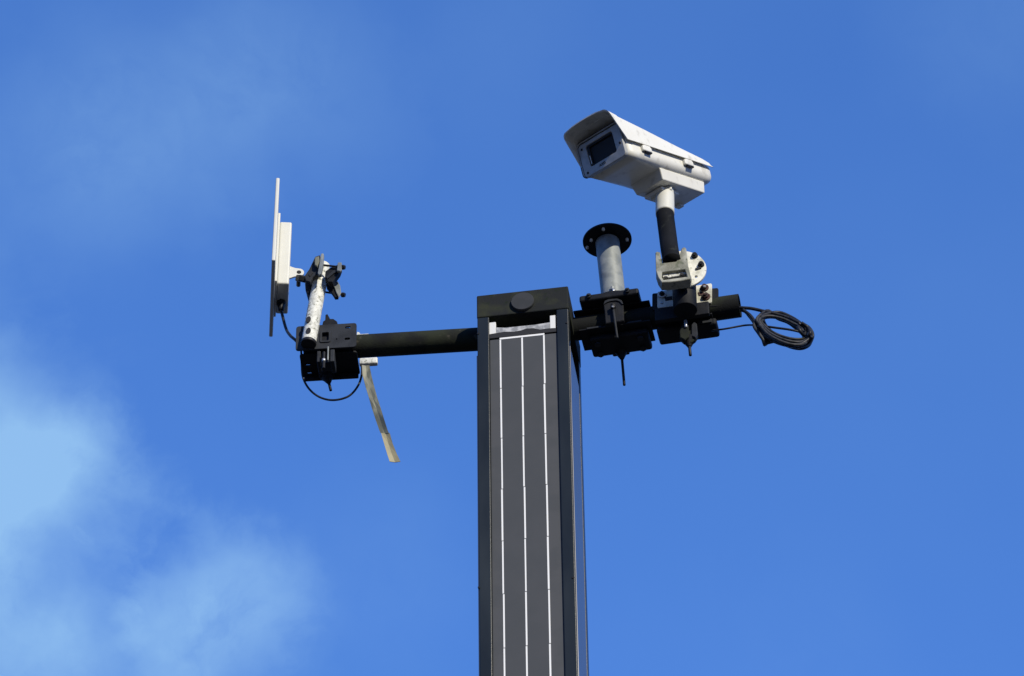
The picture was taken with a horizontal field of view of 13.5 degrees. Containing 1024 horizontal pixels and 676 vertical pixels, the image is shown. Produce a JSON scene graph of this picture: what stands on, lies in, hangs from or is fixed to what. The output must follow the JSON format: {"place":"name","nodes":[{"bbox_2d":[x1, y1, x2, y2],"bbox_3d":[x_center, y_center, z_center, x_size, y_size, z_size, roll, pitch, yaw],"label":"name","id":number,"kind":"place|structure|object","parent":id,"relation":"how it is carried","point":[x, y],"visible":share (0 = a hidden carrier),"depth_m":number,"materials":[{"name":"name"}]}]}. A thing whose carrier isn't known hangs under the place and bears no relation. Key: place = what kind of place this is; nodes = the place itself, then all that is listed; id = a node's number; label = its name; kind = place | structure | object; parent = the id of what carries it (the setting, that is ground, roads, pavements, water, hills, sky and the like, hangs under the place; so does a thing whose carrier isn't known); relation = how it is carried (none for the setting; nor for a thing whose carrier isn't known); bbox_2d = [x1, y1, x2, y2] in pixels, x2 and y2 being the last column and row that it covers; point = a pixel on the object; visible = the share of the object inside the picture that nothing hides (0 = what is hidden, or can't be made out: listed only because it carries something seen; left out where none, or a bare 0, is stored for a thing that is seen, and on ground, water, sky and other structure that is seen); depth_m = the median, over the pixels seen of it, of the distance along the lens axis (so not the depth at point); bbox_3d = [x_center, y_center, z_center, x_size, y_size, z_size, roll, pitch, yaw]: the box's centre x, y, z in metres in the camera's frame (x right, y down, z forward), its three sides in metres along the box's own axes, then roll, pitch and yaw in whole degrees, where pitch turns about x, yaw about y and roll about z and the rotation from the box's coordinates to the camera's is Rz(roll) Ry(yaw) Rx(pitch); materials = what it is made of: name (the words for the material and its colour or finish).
{"place":"outdoors","nodes":[
{"label":"outdoors","id":0,"kind":"place"},
{"bbox_2d":[0,0,1023,675],"label":"sky","id":1,"kind":"structure","parent":0,"point":[177,499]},
{"bbox_3d":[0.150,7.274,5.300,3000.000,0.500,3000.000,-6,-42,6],"label":"ground","id":2,"kind":"structure","parent":0,"visible":0},
{"bbox_2d":[477,286,588,675],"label":"solar pole","id":3,"kind":"object","parent":2,"relation":"on","point":[532,603],"visible":1,"depth_m":11.34,"materials":[{"name":"black"}]},
{"bbox_2d":[350,294,741,357],"bbox_3d":[0.052,-0.021,11.846,1.157,0.065,0.098,-6,-42,6],"label":"crossbar","id":4,"kind":"object","parent":3,"relation":"attached to","point":[420,342],"visible":0.62,"depth_m":11.85,"materials":[{"name":"black metal"}]},
{"bbox_2d":[296,314,377,390],"bbox_3d":[-0.475,0.039,11.888,0.222,0.220,0.136,-6,-42,6],"label":"bar clamp","id":5,"kind":"object","parent":4,"relation":"attached to","point":[329,357],"visible":1,"depth_m":11.86,"materials":[{"name":"black metal"}]},
{"bbox_2d":[301,261,329,347],"bbox_3d":[-0.543,-0.092,11.928,0.075,0.304,0.044,4,-42,-6],"label":"mast tube","id":6,"kind":"object","parent":5,"relation":"attached to","point":[313,314],"visible":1,"depth_m":11.89,"materials":[{"name":"metal"}]},
{"bbox_2d":[295,253,345,300],"bbox_3d":[-0.532,-0.158,11.983,0.156,0.131,0.108,-6,-42,6],"label":"mast clamp","id":7,"kind":"object","parent":6,"relation":"attached to","point":[333,273],"visible":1,"depth_m":11.96,"materials":[{"name":"grey metal"}]},
{"bbox_2d":[269,178,303,336],"bbox_3d":[-0.630,-0.222,12.151,0.092,0.328,0.318,2,-42,-3],"label":"panel antenna","id":8,"kind":"object","parent":7,"relation":"attached to","point":[283,272],"visible":1,"depth_m":12.08,"materials":[{"name":"white plastic"}]},
{"bbox_2d":[280,309,362,400],"bbox_3d":[-0.533,0.022,11.909,0.241,0.367,0.075,-6,-42,6],"label":"antenna cable","id":9,"kind":"object","parent":8,"relation":"hanging from","point":[294,339],"visible":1,"depth_m":11.85,"materials":[{"name":"black rubber"}]},
{"bbox_2d":[362,365,399,462],"bbox_3d":[-0.354,0.204,11.685,0.109,0.358,0.011,-6,-42,6],"label":"hanging strap","id":10,"kind":"object","parent":5,"relation":"hanging from","point":[379,418],"visible":1,"depth_m":11.68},
{"bbox_2d":[573,288,654,385],"bbox_3d":[0.279,0.003,11.786,0.215,0.232,0.162,-6,-42,6],"label":"bar clamp","id":11,"kind":"object","parent":4,"relation":"attached to","point":[616,335],"visible":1,"depth_m":11.80,"materials":[{"name":"black metal"}]},
{"bbox_2d":[583,223,631,292],"bbox_3d":[0.274,-0.178,11.955,0.151,0.273,0.137,-6,-42,6],"label":"flanged post","id":12,"kind":"object","parent":11,"relation":"on","point":[607,245],"visible":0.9,"depth_m":11.99,"materials":[{"name":"metal"}]},
{"bbox_2d":[652,283,719,355],"bbox_3d":[0.478,-0.028,11.763,0.184,0.236,0.116,-6,-42,6],"label":"bar clamp","id":13,"kind":"object","parent":4,"relation":"attached to","point":[690,331],"visible":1,"depth_m":11.76,"materials":[{"name":"black metal"}]},
{"bbox_2d":[661,251,705,316],"bbox_3d":[0.466,-0.149,11.764,0.135,0.188,0.080,-6,-42,6],"label":"flange post","id":14,"kind":"object","parent":13,"relation":"attached to","point":[684,302],"visible":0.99,"depth_m":11.72,"materials":[{"name":"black metal"}]},
{"bbox_2d":[655,186,691,289],"bbox_3d":[0.438,-0.282,11.832,0.097,0.411,0.113,-6,-42,6],"label":"camera bracket","id":15,"kind":"object","parent":14,"relation":"attached to","point":[672,271],"visible":1,"depth_m":11.73,"materials":[{"name":"black metal"}]},
{"bbox_2d":[564,110,712,208],"bbox_3d":[0.351,-0.483,11.980,0.176,0.213,0.462,-33,-51,31],"label":"security camera","id":16,"kind":"object","parent":15,"relation":"attached to","point":[607,146],"visible":0.98,"depth_m":11.91,"materials":[{"name":"white metal"}]},
{"bbox_2d":[711,324,751,330],"bbox_3d":[0.611,-0.022,11.719,0.150,0.058,0.026,-19,-45,19],"label":"thin cable","id":17,"kind":"object","parent":13,"relation":"attached to","point":[731,327],"visible":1,"depth_m":11.73,"materials":[{"name":"black rubber"}]},
{"bbox_2d":[739,306,813,349],"bbox_3d":[0.693,-0.026,11.688,0.249,0.239,0.126,-6,-42,6],"label":"cable coil","id":18,"kind":"object","parent":4,"relation":"hanging from","point":[766,333],"visible":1,"depth_m":11.64,"materials":[{"name":"black rubber"}]}
]}

